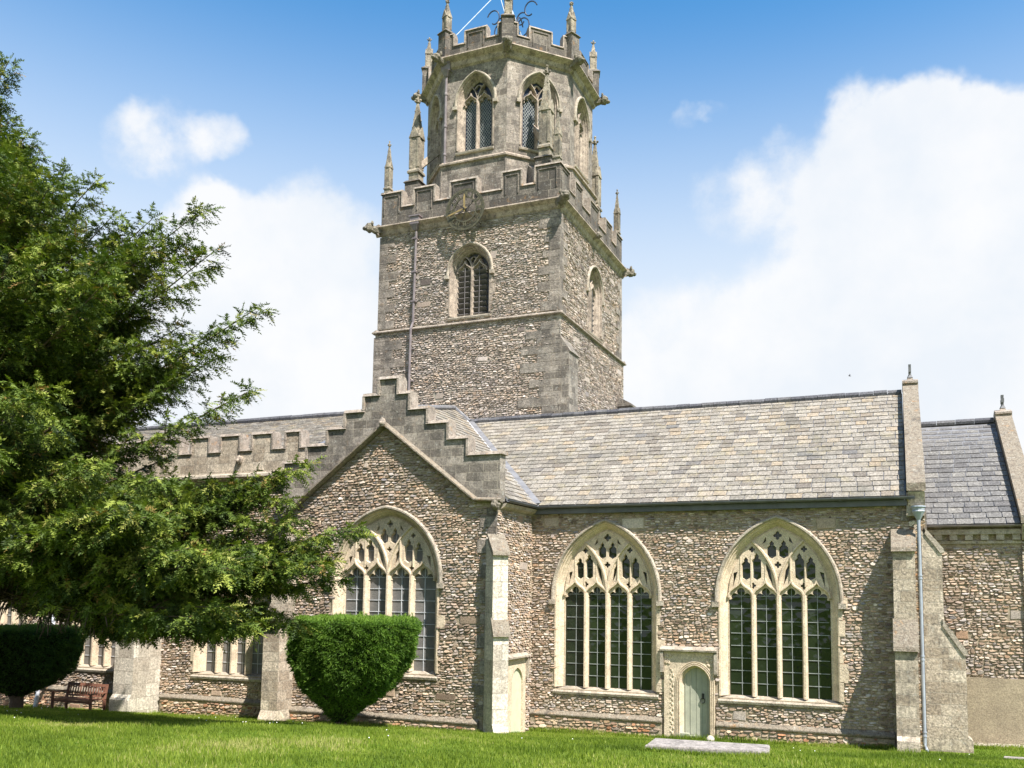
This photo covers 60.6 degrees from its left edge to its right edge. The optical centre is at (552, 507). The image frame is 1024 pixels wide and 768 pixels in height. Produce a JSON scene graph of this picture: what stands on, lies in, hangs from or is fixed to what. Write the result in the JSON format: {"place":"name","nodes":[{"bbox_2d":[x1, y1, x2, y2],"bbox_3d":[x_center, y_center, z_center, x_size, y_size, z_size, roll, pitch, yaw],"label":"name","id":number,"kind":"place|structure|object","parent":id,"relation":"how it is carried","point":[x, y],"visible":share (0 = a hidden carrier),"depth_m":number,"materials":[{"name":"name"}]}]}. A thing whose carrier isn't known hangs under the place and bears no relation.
{"place":"outdoors","nodes":[
{"label":"outdoors","id":0,"kind":"place"},
{"bbox_2d":[0,703,1023,767],"bbox_3d":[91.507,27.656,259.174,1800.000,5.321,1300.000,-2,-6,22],"label":"ground","id":1,"kind":"structure","parent":0,"point":[487,762],"depth_m":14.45,"materials":[{"name":"green plant"}]},
{"bbox_2d":[0,621,88,708],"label":"clipped yew","id":2,"kind":"object","parent":1,"relation":"on","point":[31,662],"visible":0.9,"depth_m":28.39,"materials":[{"name":"green plant"}]},
{"bbox_2d":[50,682,108,709],"bbox_3d":[-16.431,6.597,30.371,1.890,0.947,0.776,-2,-6,22],"label":"bench","id":3,"kind":"object","parent":1,"relation":"on","point":[67,698],"visible":0.94,"depth_m":30.42,"materials":[{"name":"brown wood"}]},
{"bbox_2d":[0,51,376,653],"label":"yew tree","id":4,"kind":"object","parent":1,"relation":"on","point":[124,560],"visible":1,"depth_m":20.83,"materials":[{"name":"green plant"}]},
{"bbox_2d":[283,610,423,724],"bbox_3d":[-5.467,4.590,24.093,3.906,3.455,3.188,-2,-6,22],"label":"clipped yew","id":5,"kind":"object","parent":1,"relation":"on","point":[345,668],"visible":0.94,"depth_m":23.19,"materials":[{"name":"green plant"}]},
{"bbox_2d":[0,0,1023,752],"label":"church","id":6,"kind":"structure","parent":1,"relation":"on","point":[544,510],"depth_m":27.49,"materials":[{"name":"stone"}]},
{"bbox_2d":[0,602,28,624],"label":"window","id":7,"kind":"structure","parent":6,"relation":"in","point":[9,619],"depth_m":34.34,"materials":[{"name":"stone"}]},
{"bbox_2d":[72,621,115,672],"bbox_3d":[-16.417,3.776,32.302,3.440,4.563,0.550,-2,-6,22],"label":"window","id":8,"kind":"structure","parent":6,"relation":"in","point":[93,656],"depth_m":32.42,"materials":[{"name":"stone"}]},
{"bbox_2d":[190,547,270,681],"bbox_3d":[-10.982,3.631,30.144,3.440,4.563,0.550,-2,-6,22],"label":"window","id":9,"kind":"structure","parent":6,"relation":"in","point":[239,659],"depth_m":30.14,"materials":[{"name":"stone"}]},
{"bbox_2d":[327,505,444,680],"bbox_3d":[-5.098,2.577,27.008,4.200,5.282,0.490,-2,-6,22],"label":"window","id":10,"kind":"structure","parent":6,"relation":"in","point":[399,573],"depth_m":27.09,"materials":[{"name":"stone"}]},
{"bbox_2d":[427,94,442,180],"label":"window","id":11,"kind":"structure","parent":6,"relation":"in","point":[435,120],"depth_m":40.87,"materials":[{"name":"stone"}]},
{"bbox_2d":[444,242,494,320],"bbox_3d":[-3.391,-9.554,37.122,2.360,3.352,0.690,-2,-6,22],"label":"window","id":12,"kind":"structure","parent":6,"relation":"in","point":[471,287],"depth_m":37.19,"materials":[{"name":"stone"}]},
{"bbox_2d":[452,70,497,155],"bbox_3d":[-3.322,-17.311,38.413,2.160,3.779,0.510,-2,-6,22],"label":"window","id":13,"kind":"structure","parent":6,"relation":"in","point":[476,96],"depth_m":38.56,"materials":[{"name":"stone"}]},
{"bbox_2d":[516,71,562,155],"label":"window","id":14,"kind":"structure","parent":6,"relation":"in","point":[529,96],"depth_m":38.49,"materials":[{"name":"stone"}]},
{"bbox_2d":[573,96,591,183],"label":"window","id":15,"kind":"structure","parent":6,"relation":"in","point":[581,119],"depth_m":40.95,"materials":[{"name":"stone"}]},
{"bbox_2d":[586,265,604,343],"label":"window","id":16,"kind":"structure","parent":6,"relation":"in","point":[595,290],"depth_m":40.24,"materials":[{"name":"stone"}]},
{"bbox_2d":[548,518,664,698],"bbox_3d":[1.695,3.089,27.249,3.760,5.487,0.470,-2,-6,22],"label":"window","id":17,"kind":"structure","parent":6,"relation":"in","point":[607,619],"depth_m":27.36,"materials":[{"name":"stone"}]},
{"bbox_2d":[684,668,708,737],"bbox_3d":[4.260,5.830,25.949,1.050,2.600,0.123,-2,-6,22],"label":"door","id":18,"kind":"structure","parent":6,"relation":"in","point":[696,682],"depth_m":25.95,"materials":[{"name":"wood"}]},
{"bbox_2d":[712,515,848,709],"bbox_3d":[6.545,2.960,25.323,3.800,5.487,0.470,-2,-6,22],"label":"window","id":19,"kind":"structure","parent":6,"relation":"in","point":[777,597],"depth_m":25.41,"materials":[{"name":"stone"}]},
{"bbox_2d":[678,732,696,737],"bbox_3d":[3.959,6.790,25.832,0.570,0.260,0.170,-2,-6,22],"label":"threshold board","id":20,"kind":"object","parent":1,"relation":"on","point":[682,733],"visible":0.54,"depth_m":25.79,"materials":[{"name":"white stone"}]},
{"bbox_2d":[645,738,769,754],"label":"grave slab","id":21,"kind":"structure","parent":1,"relation":"on","point":[700,746],"depth_m":15.26,"materials":[{"name":"grey stone"}]},
{"bbox_2d":[706,735,714,740],"bbox_3d":[4.566,6.719,25.329,0.263,0.254,0.232,-2,-6,22],"label":"round stone","id":22,"kind":"object","parent":1,"relation":"on","point":[708,738],"visible":0.6,"depth_m":25.26,"materials":[{"name":"white stone"}]},
{"bbox_2d":[974,742,1023,747],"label":"gravel","id":23,"kind":"structure","parent":1,"relation":"on","point":[989,744],"depth_m":24.00,"materials":[{"name":"beige gravel"}]},
{"bbox_2d":[1004,756,1023,759],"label":"paving stone","id":24,"kind":"object","parent":1,"relation":"on","point":[1020,758],"visible":0.11,"depth_m":21.94,"materials":[{"name":"grey stone"}]},
{"bbox_2d":[0,0,1023,499],"label":"sky","id":25,"kind":"structure","parent":0,"point":[813,195],"materials":[{"name":"blue"}]}
]}

